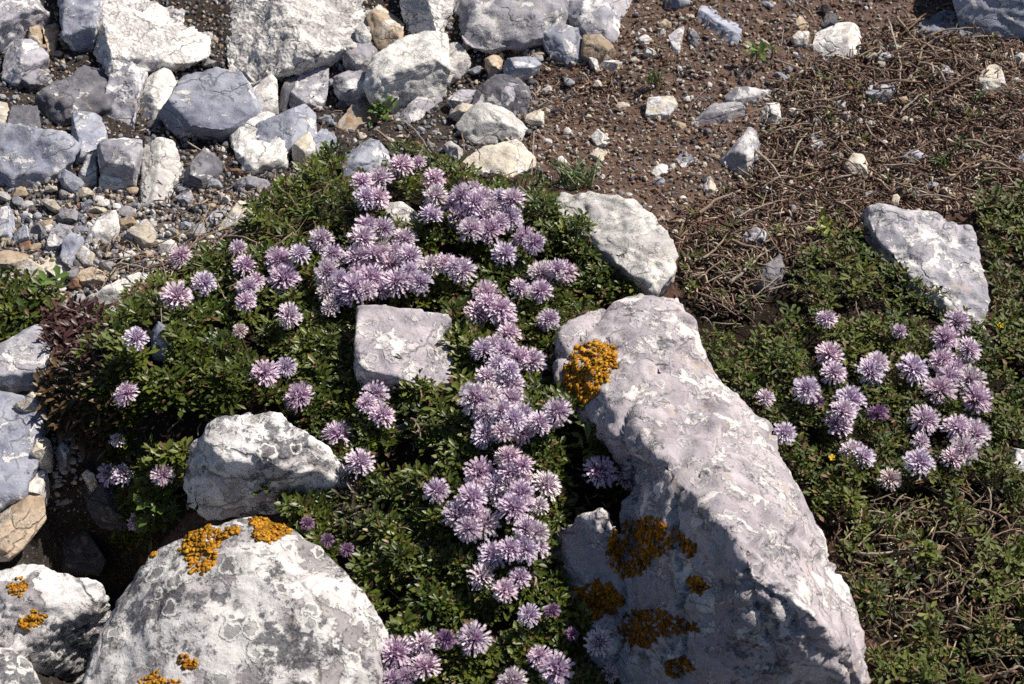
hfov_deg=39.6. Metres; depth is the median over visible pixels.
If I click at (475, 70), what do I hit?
pebble
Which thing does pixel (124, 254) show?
pebble
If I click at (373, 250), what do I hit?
flower
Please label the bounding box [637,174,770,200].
dead twig
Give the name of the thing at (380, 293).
flower
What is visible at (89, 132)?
stone
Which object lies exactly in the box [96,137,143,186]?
stone
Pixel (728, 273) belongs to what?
dead twig
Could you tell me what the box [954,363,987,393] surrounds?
flower
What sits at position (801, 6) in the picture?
dead twig
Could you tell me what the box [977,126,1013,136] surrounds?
dead twig
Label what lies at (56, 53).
pebble
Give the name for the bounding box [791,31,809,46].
stone
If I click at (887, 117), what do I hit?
dead twig
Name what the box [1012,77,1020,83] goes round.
pebble
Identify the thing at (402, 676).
flower
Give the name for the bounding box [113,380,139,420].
flower
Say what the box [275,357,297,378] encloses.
flower
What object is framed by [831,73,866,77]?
dead twig
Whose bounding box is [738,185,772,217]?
dead twig
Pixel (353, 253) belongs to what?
flower
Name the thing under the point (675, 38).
stone
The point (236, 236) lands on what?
dead twig
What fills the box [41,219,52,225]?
pebble
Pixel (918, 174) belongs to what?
dead twig
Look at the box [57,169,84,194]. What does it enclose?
stone
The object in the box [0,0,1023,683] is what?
ground
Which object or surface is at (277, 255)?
flower
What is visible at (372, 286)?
flower
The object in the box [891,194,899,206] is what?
pebble
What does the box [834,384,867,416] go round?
flower
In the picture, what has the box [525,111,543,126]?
stone
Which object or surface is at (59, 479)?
gravel
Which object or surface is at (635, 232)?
rock
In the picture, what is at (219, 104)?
stone
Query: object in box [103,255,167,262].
dead twig
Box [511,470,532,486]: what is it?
flower
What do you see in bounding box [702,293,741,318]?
dead twig
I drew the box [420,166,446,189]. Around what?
flower
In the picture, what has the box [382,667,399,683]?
flower
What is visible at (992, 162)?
dead twig
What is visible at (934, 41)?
pebble
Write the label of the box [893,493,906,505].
dead twig
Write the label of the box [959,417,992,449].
flower
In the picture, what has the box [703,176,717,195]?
stone
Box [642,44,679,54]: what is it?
dead twig
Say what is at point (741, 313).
dead twig
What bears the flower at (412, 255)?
on the ground
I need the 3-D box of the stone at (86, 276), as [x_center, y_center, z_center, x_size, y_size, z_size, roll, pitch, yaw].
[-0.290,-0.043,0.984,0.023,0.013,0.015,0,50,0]
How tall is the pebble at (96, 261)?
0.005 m
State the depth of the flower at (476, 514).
0.80 m
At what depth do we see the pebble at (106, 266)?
0.99 m
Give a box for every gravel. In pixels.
[0,0,545,308]
[0,172,287,308]
[4,428,86,513]
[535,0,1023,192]
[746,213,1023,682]
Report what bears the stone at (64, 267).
on the ground
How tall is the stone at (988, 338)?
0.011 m
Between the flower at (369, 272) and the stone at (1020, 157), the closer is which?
the flower at (369, 272)
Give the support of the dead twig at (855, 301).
on the ground
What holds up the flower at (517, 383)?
on the ground
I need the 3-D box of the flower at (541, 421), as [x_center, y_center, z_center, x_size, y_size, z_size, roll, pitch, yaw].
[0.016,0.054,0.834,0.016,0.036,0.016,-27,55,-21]
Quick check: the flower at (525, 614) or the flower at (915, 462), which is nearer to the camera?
the flower at (525, 614)
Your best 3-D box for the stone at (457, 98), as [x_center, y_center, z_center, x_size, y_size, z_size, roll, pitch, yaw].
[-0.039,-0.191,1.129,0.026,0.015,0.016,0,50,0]
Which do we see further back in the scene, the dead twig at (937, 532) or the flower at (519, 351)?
the flower at (519, 351)
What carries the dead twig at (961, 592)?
on the ground
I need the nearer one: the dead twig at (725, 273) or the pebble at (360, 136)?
the dead twig at (725, 273)
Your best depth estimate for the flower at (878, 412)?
0.87 m
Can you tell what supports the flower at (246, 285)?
on the ground
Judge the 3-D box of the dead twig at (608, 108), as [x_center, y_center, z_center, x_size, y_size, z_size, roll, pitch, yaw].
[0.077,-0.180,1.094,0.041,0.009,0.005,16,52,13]
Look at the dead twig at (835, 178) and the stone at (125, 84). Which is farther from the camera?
the stone at (125, 84)
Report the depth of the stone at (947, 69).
1.12 m
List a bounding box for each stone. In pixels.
[0,0,50,52]
[0,101,8,122]
[0,122,79,187]
[0,206,14,239]
[0,250,29,271]
[0,495,46,561]
[1,39,49,86]
[7,105,40,127]
[13,225,29,244]
[13,258,46,277]
[13,391,48,412]
[21,68,52,91]
[28,25,42,45]
[28,470,49,505]
[29,437,53,473]
[30,221,46,240]
[35,65,113,126]
[35,253,68,276]
[43,23,58,55]
[45,224,73,251]
[55,208,79,223]
[55,441,70,474]
[57,0,101,51]
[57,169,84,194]
[59,232,83,268]
[60,532,107,575]
[71,111,107,164]
[74,270,150,308]
[76,246,94,267]
[76,267,108,287]
[78,154,98,181]
[81,469,97,491]
[82,479,127,531]
[85,210,120,244]
[93,0,212,76]
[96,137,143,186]
[99,174,128,190]
[105,61,147,128]
[119,216,135,232]
[125,219,156,249]
[140,67,176,120]
[140,137,182,206]
[151,321,175,361]
[160,67,262,142]
[175,190,193,204]
[181,147,223,189]
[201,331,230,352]
[204,205,230,222]
[218,200,252,231]
[224,0,370,86]
[229,111,288,175]
[233,176,270,190]
[253,73,278,113]
[256,104,316,158]
[279,75,298,112]
[289,66,328,108]
[291,131,315,165]
[313,128,338,152]
[332,69,365,107]
[338,93,395,131]
[341,139,390,178]
[342,42,377,71]
[355,23,370,43]
[363,31,450,114]
[366,5,403,50]
[382,201,418,233]
[382,420,412,439]
[398,96,442,124]
[399,0,454,33]
[444,141,463,159]
[447,42,470,84]
[447,89,475,107]
[449,102,472,121]
[453,0,569,54]
[455,102,527,143]
[460,139,535,177]
[472,74,531,116]
[484,55,502,76]
[501,82,518,106]
[504,56,540,81]
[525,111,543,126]
[541,24,582,67]
[567,0,631,43]
[581,34,615,67]
[588,57,599,72]
[588,148,607,161]
[591,129,611,146]
[599,60,622,70]
[638,35,651,45]
[643,47,655,57]
[645,96,678,119]
[651,164,667,176]
[657,19,671,29]
[664,0,690,9]
[668,26,684,52]
[676,152,694,167]
[688,28,701,47]
[690,102,745,125]
[696,5,741,44]
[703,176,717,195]
[720,127,759,177]
[723,86,775,103]
[743,227,767,245]
[752,253,785,297]
[759,102,783,126]
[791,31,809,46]
[792,15,807,29]
[808,134,823,154]
[812,22,861,60]
[820,13,836,28]
[844,153,867,177]
[864,82,895,103]
[878,52,893,62]
[901,149,924,165]
[913,10,976,39]
[937,64,953,79]
[952,0,1023,40]
[975,320,993,351]
[978,64,1006,95]
[1004,448,1023,483]
[1011,52,1023,63]
[1016,153,1023,165]
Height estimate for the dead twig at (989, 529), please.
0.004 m
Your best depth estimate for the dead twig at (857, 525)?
0.84 m
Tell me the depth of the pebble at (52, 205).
1.03 m
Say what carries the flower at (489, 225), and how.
on the ground
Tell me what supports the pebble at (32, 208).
on the ground
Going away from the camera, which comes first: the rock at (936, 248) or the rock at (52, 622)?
the rock at (52, 622)
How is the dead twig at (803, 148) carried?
on the ground
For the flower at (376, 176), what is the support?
on the ground
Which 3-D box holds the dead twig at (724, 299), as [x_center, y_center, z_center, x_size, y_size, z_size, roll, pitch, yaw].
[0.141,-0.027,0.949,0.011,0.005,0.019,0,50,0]
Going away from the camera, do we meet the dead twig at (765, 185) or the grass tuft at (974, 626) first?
the grass tuft at (974, 626)
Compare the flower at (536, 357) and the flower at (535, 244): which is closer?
the flower at (536, 357)
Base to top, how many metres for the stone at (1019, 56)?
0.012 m
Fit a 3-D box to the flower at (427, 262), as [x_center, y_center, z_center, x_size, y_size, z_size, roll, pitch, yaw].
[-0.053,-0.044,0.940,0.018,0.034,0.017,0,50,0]
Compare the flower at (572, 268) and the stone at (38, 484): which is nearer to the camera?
the stone at (38, 484)
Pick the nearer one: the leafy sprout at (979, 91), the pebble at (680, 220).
the pebble at (680, 220)
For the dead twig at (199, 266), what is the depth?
0.95 m
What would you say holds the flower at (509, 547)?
on the ground
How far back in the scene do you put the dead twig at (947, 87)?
1.11 m
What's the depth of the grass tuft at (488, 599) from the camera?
0.79 m
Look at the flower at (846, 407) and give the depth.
0.87 m
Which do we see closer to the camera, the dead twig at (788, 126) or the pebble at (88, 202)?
the pebble at (88, 202)
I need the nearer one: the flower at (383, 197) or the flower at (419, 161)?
the flower at (383, 197)
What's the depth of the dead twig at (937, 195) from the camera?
1.03 m
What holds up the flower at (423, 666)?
on the ground
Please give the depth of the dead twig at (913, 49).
1.12 m
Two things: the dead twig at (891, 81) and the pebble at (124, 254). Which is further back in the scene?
the dead twig at (891, 81)
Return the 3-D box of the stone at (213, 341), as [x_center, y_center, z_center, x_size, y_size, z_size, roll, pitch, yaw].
[-0.189,0.002,0.906,0.011,0.017,0.026,26,55,20]
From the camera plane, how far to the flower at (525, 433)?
0.83 m
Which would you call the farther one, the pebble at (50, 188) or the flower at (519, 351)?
the pebble at (50, 188)
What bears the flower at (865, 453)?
on the ground
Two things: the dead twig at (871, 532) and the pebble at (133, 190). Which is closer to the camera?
the dead twig at (871, 532)
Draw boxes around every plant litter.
[89,53,624,681]
[514,0,1023,246]
[667,9,1023,320]
[828,458,1023,683]
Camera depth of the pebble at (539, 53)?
1.15 m
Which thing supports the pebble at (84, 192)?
on the ground
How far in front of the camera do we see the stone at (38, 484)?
0.88 m
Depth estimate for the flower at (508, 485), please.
0.81 m
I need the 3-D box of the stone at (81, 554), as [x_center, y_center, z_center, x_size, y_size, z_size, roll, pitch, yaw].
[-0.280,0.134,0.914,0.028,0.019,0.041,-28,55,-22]
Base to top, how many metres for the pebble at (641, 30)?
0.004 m
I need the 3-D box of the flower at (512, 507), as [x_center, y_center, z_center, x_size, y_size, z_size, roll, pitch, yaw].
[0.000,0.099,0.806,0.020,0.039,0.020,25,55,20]
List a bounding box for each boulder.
[82,516,395,683]
[548,293,870,683]
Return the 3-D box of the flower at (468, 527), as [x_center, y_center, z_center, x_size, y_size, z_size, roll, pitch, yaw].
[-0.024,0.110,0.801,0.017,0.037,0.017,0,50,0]
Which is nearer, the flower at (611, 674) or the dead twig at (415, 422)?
the flower at (611, 674)
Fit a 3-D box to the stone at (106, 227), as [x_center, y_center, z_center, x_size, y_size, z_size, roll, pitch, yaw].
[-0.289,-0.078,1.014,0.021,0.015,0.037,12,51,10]
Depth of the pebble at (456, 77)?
1.14 m
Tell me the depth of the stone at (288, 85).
1.13 m
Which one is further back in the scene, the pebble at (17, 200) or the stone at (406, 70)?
the stone at (406, 70)
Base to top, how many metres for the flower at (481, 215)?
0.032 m
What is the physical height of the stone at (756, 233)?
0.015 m
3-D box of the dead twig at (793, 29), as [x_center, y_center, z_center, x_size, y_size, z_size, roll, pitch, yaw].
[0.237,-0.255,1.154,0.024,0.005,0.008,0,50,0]
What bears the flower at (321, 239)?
on the ground
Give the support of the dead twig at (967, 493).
on the ground
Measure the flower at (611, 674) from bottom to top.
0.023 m
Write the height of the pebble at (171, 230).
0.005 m
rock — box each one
[0,324,61,392]
[0,391,49,511]
[0,564,110,683]
[0,647,40,683]
[183,411,356,520]
[354,304,457,398]
[551,191,678,296]
[860,203,990,330]
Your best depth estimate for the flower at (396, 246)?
0.94 m
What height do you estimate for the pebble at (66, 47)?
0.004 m
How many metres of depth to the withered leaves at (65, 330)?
0.92 m
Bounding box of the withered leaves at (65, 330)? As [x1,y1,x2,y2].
[36,293,121,384]
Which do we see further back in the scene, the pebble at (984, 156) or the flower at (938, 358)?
the pebble at (984, 156)
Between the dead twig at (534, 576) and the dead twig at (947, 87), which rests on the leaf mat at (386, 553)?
the dead twig at (534, 576)
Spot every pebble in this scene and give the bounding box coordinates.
[0,94,5,99]
[0,191,11,201]
[11,186,27,196]
[12,196,22,205]
[18,240,31,250]
[19,213,28,221]
[20,200,33,209]
[29,205,35,210]
[30,243,40,251]
[34,212,41,219]
[41,44,49,49]
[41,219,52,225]
[43,224,52,231]
[44,177,50,182]
[44,185,57,191]
[44,199,60,212]
[52,482,63,487]
[54,50,61,56]
[56,498,68,505]
[59,63,65,69]
[59,190,67,199]
[62,44,69,49]
[64,203,71,208]
[67,267,81,279]
[68,277,82,289]
[70,294,85,301]
[70,456,76,464]
[71,225,89,234]
[73,195,80,201]
[73,259,81,266]
[76,187,94,199]
[80,199,92,209]
[88,179,96,184]
[91,206,106,213]
[93,196,103,201]
[93,258,100,264]
[96,199,109,206]
[99,260,113,271]
[103,252,111,257]
[110,273,119,280]
[113,203,120,209]
[118,205,135,216]
[118,250,136,262]
[126,187,138,194]
[128,259,136,268]
[131,202,141,208]
[139,136,150,145]
[140,251,151,257]
[140,259,151,266]
[147,120,162,128]
[150,221,156,226]
[153,240,162,246]
[157,239,176,253]
[166,228,175,232]
[170,208,178,214]
[172,231,179,238]
[177,186,187,192]
[180,221,190,229]
[188,228,205,237]
[194,224,204,228]
[201,59,216,67]
[206,203,215,209]
[207,178,221,188]
[221,141,229,147]
[221,196,230,203]
[229,168,243,177]
[318,115,331,123]
[337,101,347,109]
[357,132,366,139]
[416,127,425,133]
[428,130,438,134]
[452,74,460,79]
[462,42,470,50]
[468,66,480,74]
[527,79,535,84]
[530,100,537,105]
[531,51,545,57]
[535,55,542,60]
[542,86,551,93]
[542,106,549,113]
[543,138,551,143]
[556,156,566,164]
[563,127,571,134]
[564,78,574,85]
[591,80,601,86]
[615,102,629,109]
[630,58,638,62]
[635,65,641,70]
[638,28,645,32]
[652,176,665,185]
[657,29,665,34]
[672,121,686,129]
[677,218,685,223]
[683,96,692,101]
[694,214,703,224]
[710,154,718,159]
[761,1,773,8]
[774,72,788,80]
[786,108,799,116]
[811,116,821,121]
[821,4,829,11]
[830,152,842,159]
[837,100,845,108]
[839,111,850,120]
[866,52,876,59]
[878,61,888,67]
[891,44,901,49]
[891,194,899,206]
[898,96,907,103]
[902,116,912,123]
[925,182,938,187]
[929,36,941,44]
[940,187,955,198]
[980,153,993,160]
[989,93,999,100]
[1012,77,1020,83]
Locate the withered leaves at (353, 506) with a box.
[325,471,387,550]
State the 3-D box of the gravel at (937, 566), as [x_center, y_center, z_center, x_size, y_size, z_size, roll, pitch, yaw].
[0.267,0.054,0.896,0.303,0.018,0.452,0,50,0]
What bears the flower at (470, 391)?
on the ground
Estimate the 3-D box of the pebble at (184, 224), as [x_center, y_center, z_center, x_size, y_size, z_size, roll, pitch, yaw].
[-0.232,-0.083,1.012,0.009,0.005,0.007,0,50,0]
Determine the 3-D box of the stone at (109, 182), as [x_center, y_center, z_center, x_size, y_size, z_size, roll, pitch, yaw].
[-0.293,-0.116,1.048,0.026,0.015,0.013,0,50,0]
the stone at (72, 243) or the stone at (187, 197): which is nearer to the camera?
the stone at (72, 243)
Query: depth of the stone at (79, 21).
1.16 m
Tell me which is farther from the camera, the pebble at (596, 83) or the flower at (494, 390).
the pebble at (596, 83)
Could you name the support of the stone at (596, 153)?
on the ground
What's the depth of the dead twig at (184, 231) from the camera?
0.98 m
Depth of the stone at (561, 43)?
1.15 m
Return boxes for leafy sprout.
[24,265,70,291]
[92,318,128,347]
[133,481,179,527]
[319,139,339,162]
[368,95,397,125]
[569,423,605,461]
[743,40,767,61]
[764,40,780,59]
[806,207,836,237]
[947,133,971,149]
[972,89,985,101]
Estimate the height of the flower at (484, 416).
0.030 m
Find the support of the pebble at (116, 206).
on the ground
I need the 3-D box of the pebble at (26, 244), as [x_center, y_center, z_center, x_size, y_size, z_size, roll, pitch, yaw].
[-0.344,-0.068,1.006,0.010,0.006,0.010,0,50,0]
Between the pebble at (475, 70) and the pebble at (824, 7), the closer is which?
the pebble at (475, 70)
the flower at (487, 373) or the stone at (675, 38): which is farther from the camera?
the stone at (675, 38)
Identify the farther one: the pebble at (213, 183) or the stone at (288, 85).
the stone at (288, 85)
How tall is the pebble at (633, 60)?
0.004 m
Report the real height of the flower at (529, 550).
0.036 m
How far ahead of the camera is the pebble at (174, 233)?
1.00 m
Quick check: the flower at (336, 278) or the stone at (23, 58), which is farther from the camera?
the stone at (23, 58)
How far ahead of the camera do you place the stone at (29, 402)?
0.90 m
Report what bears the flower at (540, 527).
on the ground
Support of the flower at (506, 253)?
on the ground
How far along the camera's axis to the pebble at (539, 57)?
1.14 m
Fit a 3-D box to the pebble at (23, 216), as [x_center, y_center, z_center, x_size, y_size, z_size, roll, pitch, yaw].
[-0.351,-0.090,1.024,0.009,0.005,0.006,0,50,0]
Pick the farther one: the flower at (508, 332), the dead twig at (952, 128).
the dead twig at (952, 128)
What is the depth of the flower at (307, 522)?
0.82 m
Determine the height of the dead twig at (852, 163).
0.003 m
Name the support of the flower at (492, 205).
on the ground
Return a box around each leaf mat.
[0,265,67,339]
[46,137,642,683]
[678,174,1023,683]
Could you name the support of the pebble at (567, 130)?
on the ground
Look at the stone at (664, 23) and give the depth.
1.16 m
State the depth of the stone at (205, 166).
1.04 m
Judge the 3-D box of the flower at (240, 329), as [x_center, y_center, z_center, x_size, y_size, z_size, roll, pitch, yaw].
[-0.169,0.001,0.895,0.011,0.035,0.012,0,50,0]
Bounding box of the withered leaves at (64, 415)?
[29,347,140,463]
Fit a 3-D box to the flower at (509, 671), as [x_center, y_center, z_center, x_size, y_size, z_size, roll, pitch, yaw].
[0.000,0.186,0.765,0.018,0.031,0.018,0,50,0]
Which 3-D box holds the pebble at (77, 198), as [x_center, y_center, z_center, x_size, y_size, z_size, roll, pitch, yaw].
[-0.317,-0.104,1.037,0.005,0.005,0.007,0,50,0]
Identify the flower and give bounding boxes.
[97,459,120,487]
[108,433,125,453]
[110,461,133,487]
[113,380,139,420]
[121,326,150,351]
[127,512,143,538]
[149,464,174,487]
[158,280,193,317]
[167,243,192,272]
[189,270,216,298]
[228,239,246,257]
[231,323,248,349]
[232,254,259,276]
[235,275,259,313]
[235,290,256,333]
[246,271,265,301]
[248,359,280,396]
[264,245,293,269]
[265,262,302,294]
[274,301,302,332]
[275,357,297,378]
[282,380,313,414]
[287,242,311,273]
[300,516,314,531]
[307,224,334,252]
[313,257,338,284]
[315,280,335,300]
[319,242,344,263]
[319,297,341,328]
[319,419,351,445]
[320,533,333,559]
[329,267,351,303]
[329,286,349,311]
[335,272,374,307]
[339,541,353,557]
[341,243,371,270]
[343,447,375,477]
[345,224,379,248]
[348,262,367,275]
[349,171,374,191]
[352,184,378,210]
[354,213,377,234]
[354,393,377,414]
[355,262,385,304]
[355,279,377,304]
[359,244,385,261]
[359,380,389,405]
[364,165,395,188]
[364,250,388,275]
[368,185,391,209]
[368,279,390,304]
[368,402,395,433]
[372,216,394,240]
[373,239,392,255]
[376,251,401,274]
[381,266,413,307]
[381,634,413,669]
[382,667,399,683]
[383,240,407,265]
[387,154,415,178]
[390,226,419,247]
[395,243,423,267]
[395,665,416,683]
[396,273,417,302]
[399,261,419,280]
[407,652,441,682]
[408,629,437,655]
[409,270,433,300]
[410,155,425,180]
[417,202,444,237]
[418,253,443,289]
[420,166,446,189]
[421,183,447,207]
[423,477,451,504]
[430,252,456,280]
[434,628,456,657]
[441,192,461,214]
[441,498,468,530]
[442,257,463,295]
[446,205,471,235]
[447,256,477,293]
[448,182,473,207]
[454,481,488,513]
[454,513,482,543]
[456,216,487,249]
[456,620,492,656]
[458,380,495,414]
[459,499,487,524]
[460,203,480,219]
[462,191,488,215]
[462,300,487,326]
[462,456,496,484]
[463,178,484,192]
[464,475,489,500]
[466,561,498,591]
[467,336,496,360]
[469,204,495,224]
[469,401,495,423]
[471,186,494,202]
[471,420,497,451]
[471,508,501,543]
[472,279,500,301]
[473,365,498,388]
[475,293,497,320]
[476,537,508,568]
[477,216,505,256]
[477,380,503,406]
[478,199,502,218]
[484,296,517,323]
[484,471,507,497]
[485,352,509,374]
[486,333,503,353]
[487,397,515,422]
[489,486,508,508]
[490,187,507,206]
[490,213,510,233]
[490,240,517,271]
[490,420,514,442]
[491,310,518,328]
[491,578,518,604]
[492,337,517,360]
[493,369,524,394]
[493,445,522,464]
[494,458,522,483]
[494,673,518,683]
[495,320,523,344]
[495,492,529,529]
[495,535,523,564]
[496,359,521,381]
[496,472,520,497]
[498,185,526,225]
[498,207,523,237]
[498,665,527,683]
[499,385,525,407]
[499,407,529,433]
[506,346,531,368]
[507,478,534,503]
[508,277,529,310]
[508,567,531,589]
[511,226,534,247]
[511,455,535,476]
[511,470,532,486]
[511,514,541,542]
[511,534,539,565]
[512,419,534,446]
[514,401,534,420]
[517,602,541,628]
[519,346,547,377]
[522,231,545,263]
[524,494,535,513]
[525,259,554,283]
[526,409,552,437]
[526,645,553,670]
[527,278,553,313]
[527,520,549,544]
[527,537,549,559]
[530,497,549,519]
[531,470,562,501]
[535,307,560,345]
[538,649,574,683]
[541,395,574,430]
[543,603,560,617]
[546,257,568,291]
[548,414,561,434]
[552,259,579,286]
[564,626,579,654]
[582,455,620,494]
[584,626,614,657]
[601,664,618,683]
[612,467,635,495]
[755,387,775,409]
[772,421,797,450]
[791,375,823,407]
[809,393,825,414]
[814,309,837,336]
[815,341,845,368]
[819,360,847,386]
[821,412,853,439]
[826,397,857,426]
[828,454,835,463]
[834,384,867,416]
[837,438,864,467]
[850,443,877,468]
[854,355,885,385]
[863,350,890,372]
[866,403,889,431]
[877,466,901,490]
[890,323,908,343]
[895,353,929,386]
[901,446,937,480]
[907,404,941,435]
[909,431,929,451]
[922,374,958,407]
[927,348,956,372]
[930,322,961,353]
[937,364,962,386]
[939,413,975,439]
[939,446,966,474]
[942,354,967,372]
[943,308,971,335]
[948,433,980,464]
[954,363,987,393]
[955,335,983,366]
[959,382,993,415]
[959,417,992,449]
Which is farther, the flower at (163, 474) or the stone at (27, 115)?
the stone at (27, 115)
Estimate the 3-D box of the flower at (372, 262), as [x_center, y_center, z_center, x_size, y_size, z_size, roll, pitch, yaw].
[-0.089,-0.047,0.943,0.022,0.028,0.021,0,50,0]
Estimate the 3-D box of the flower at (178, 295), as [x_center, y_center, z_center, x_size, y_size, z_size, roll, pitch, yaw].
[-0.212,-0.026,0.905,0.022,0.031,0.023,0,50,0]
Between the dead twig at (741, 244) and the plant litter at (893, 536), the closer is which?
the plant litter at (893, 536)
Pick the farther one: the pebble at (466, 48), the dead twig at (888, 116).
the pebble at (466, 48)
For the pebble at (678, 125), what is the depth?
1.08 m
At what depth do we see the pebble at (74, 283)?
0.98 m
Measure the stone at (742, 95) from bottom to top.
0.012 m
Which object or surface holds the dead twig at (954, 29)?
on the ground
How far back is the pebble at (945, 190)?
1.04 m
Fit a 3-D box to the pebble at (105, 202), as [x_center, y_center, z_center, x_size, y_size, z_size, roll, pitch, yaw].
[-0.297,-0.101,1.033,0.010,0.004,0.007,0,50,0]
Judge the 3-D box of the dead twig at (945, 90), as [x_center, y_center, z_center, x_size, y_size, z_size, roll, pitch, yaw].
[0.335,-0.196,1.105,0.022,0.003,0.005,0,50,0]
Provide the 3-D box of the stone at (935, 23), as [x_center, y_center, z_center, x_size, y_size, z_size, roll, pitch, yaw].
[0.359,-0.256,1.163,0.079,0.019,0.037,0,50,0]
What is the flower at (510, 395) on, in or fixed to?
on the ground
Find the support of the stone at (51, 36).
on the ground
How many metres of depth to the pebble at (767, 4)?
1.18 m
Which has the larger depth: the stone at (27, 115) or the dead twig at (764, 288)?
the stone at (27, 115)
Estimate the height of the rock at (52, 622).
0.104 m
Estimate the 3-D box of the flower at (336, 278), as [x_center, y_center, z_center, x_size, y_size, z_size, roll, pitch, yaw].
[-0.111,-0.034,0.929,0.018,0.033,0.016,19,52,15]
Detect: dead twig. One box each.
[56,260,82,269]
[101,253,138,287]
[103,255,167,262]
[105,255,188,275]
[111,262,149,271]
[121,279,196,322]
[123,263,164,278]
[125,240,146,253]
[135,257,176,292]
[147,258,190,268]
[151,206,209,245]
[165,262,223,296]
[185,228,236,245]
[186,218,204,251]
[188,215,246,246]
[188,221,225,240]
[188,229,226,257]
[222,235,262,247]
[230,192,241,205]
[230,216,284,234]
[232,231,290,243]
[254,216,311,239]
[274,232,292,246]
[279,187,298,209]
[375,129,409,142]
[394,120,455,178]
[410,417,420,436]
[528,132,534,192]
[529,572,538,592]
[587,105,635,112]
[622,56,655,69]
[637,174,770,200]
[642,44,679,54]
[694,227,750,261]
[697,255,725,279]
[698,192,732,213]
[702,254,743,269]
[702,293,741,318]
[705,270,753,283]
[708,261,754,288]
[713,322,740,324]
[715,293,731,310]
[718,298,768,325]
[729,245,776,283]
[731,239,762,252]
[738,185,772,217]
[739,275,786,305]
[743,295,761,308]
[745,271,775,284]
[751,219,779,251]
[755,149,783,184]
[757,263,780,268]
[758,175,815,194]
[762,175,788,188]
[768,79,826,87]
[768,117,810,135]
[768,280,829,291]
[772,58,809,72]
[772,152,815,179]
[777,160,824,174]
[782,90,820,98]
[783,254,826,260]
[785,221,833,227]
[790,23,817,32]
[792,133,806,166]
[795,2,815,22]
[796,129,822,137]
[799,128,829,151]
[800,134,833,140]
[801,146,827,161]
[802,98,845,107]
[802,100,841,110]
[804,93,850,105]
[807,144,837,154]
[816,60,900,102]
[825,179,877,192]
[828,199,858,208]
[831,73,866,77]
[831,174,850,180]
[835,156,865,177]
[835,200,863,222]
[841,132,854,152]
[847,279,859,318]
[848,196,876,201]
[854,507,861,529]
[857,64,905,77]
[857,551,894,555]
[858,508,886,546]
[859,47,879,56]
[860,578,896,583]
[865,124,886,145]
[866,556,900,597]
[869,510,912,520]
[870,492,894,501]
[875,104,896,122]
[878,79,920,84]
[879,116,905,123]
[883,152,914,165]
[888,21,901,92]
[890,31,935,52]
[890,70,934,85]
[891,49,943,59]
[891,156,919,162]
[891,588,919,604]
[892,181,932,197]
[892,504,905,524]
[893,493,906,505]
[893,562,915,582]
[895,16,922,85]
[896,89,933,100]
[899,92,925,114]
[900,18,920,34]
[900,513,908,525]
[904,38,951,56]
[905,14,935,26]
[905,61,931,76]
[906,173,938,184]
[908,137,939,153]
[912,473,965,483]
[917,70,943,80]
[918,186,957,199]
[919,62,955,86]
[922,32,949,46]
[922,591,947,597]
[924,58,983,67]
[930,27,979,35]
[930,89,956,91]
[930,531,972,543]
[931,516,940,539]
[935,52,978,94]
[936,511,983,528]
[937,607,949,638]
[938,115,984,141]
[939,512,947,528]
[940,28,988,45]
[940,574,969,588]
[942,596,965,611]
[944,94,975,117]
[946,513,985,530]
[947,39,977,76]
[949,156,997,181]
[953,53,999,78]
[953,486,975,502]
[954,513,962,534]
[955,596,958,611]
[956,559,1000,584]
[957,35,991,40]
[960,44,990,50]
[960,76,1000,102]
[960,568,984,594]
[962,77,1014,98]
[962,118,999,124]
[962,187,1016,202]
[967,72,1023,97]
[970,139,1009,151]
[972,648,1005,655]
[975,475,991,512]
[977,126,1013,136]
[977,604,1004,611]
[980,670,1023,677]
[981,160,1012,171]
[981,507,1009,528]
[981,513,994,538]
[982,91,1023,94]
[982,127,1023,138]
[983,162,1023,172]
[985,515,1020,545]
[986,579,1017,592]
[987,618,1021,620]
[990,511,1016,525]
[995,62,1020,78]
[1002,663,1020,677]
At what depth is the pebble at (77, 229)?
1.01 m
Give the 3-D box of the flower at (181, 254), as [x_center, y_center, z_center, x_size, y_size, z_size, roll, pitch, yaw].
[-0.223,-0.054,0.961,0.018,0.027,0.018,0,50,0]
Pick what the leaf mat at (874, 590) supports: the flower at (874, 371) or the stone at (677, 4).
the flower at (874, 371)
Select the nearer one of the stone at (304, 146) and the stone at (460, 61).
the stone at (304, 146)
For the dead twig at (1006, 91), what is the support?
on the ground
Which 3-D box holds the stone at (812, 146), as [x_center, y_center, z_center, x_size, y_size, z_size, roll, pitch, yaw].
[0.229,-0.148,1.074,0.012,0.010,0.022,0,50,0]
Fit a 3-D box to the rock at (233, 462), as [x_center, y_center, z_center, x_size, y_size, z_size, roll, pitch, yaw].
[-0.146,0.080,0.865,0.106,0.074,0.047,-5,50,-4]
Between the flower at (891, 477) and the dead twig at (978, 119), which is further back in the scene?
the dead twig at (978, 119)
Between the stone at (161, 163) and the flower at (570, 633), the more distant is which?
the stone at (161, 163)
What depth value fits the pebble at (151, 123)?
1.10 m
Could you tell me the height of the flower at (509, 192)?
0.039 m
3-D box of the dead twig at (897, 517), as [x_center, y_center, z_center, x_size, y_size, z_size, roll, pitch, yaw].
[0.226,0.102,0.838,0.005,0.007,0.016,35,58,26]
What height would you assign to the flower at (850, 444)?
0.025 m
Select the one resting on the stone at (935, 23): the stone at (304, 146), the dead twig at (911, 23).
the dead twig at (911, 23)
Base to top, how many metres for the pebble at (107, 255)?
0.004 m
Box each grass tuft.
[462,571,508,622]
[544,155,604,190]
[643,68,662,84]
[862,506,900,533]
[927,153,954,171]
[950,604,1008,641]
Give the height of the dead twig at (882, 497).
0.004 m

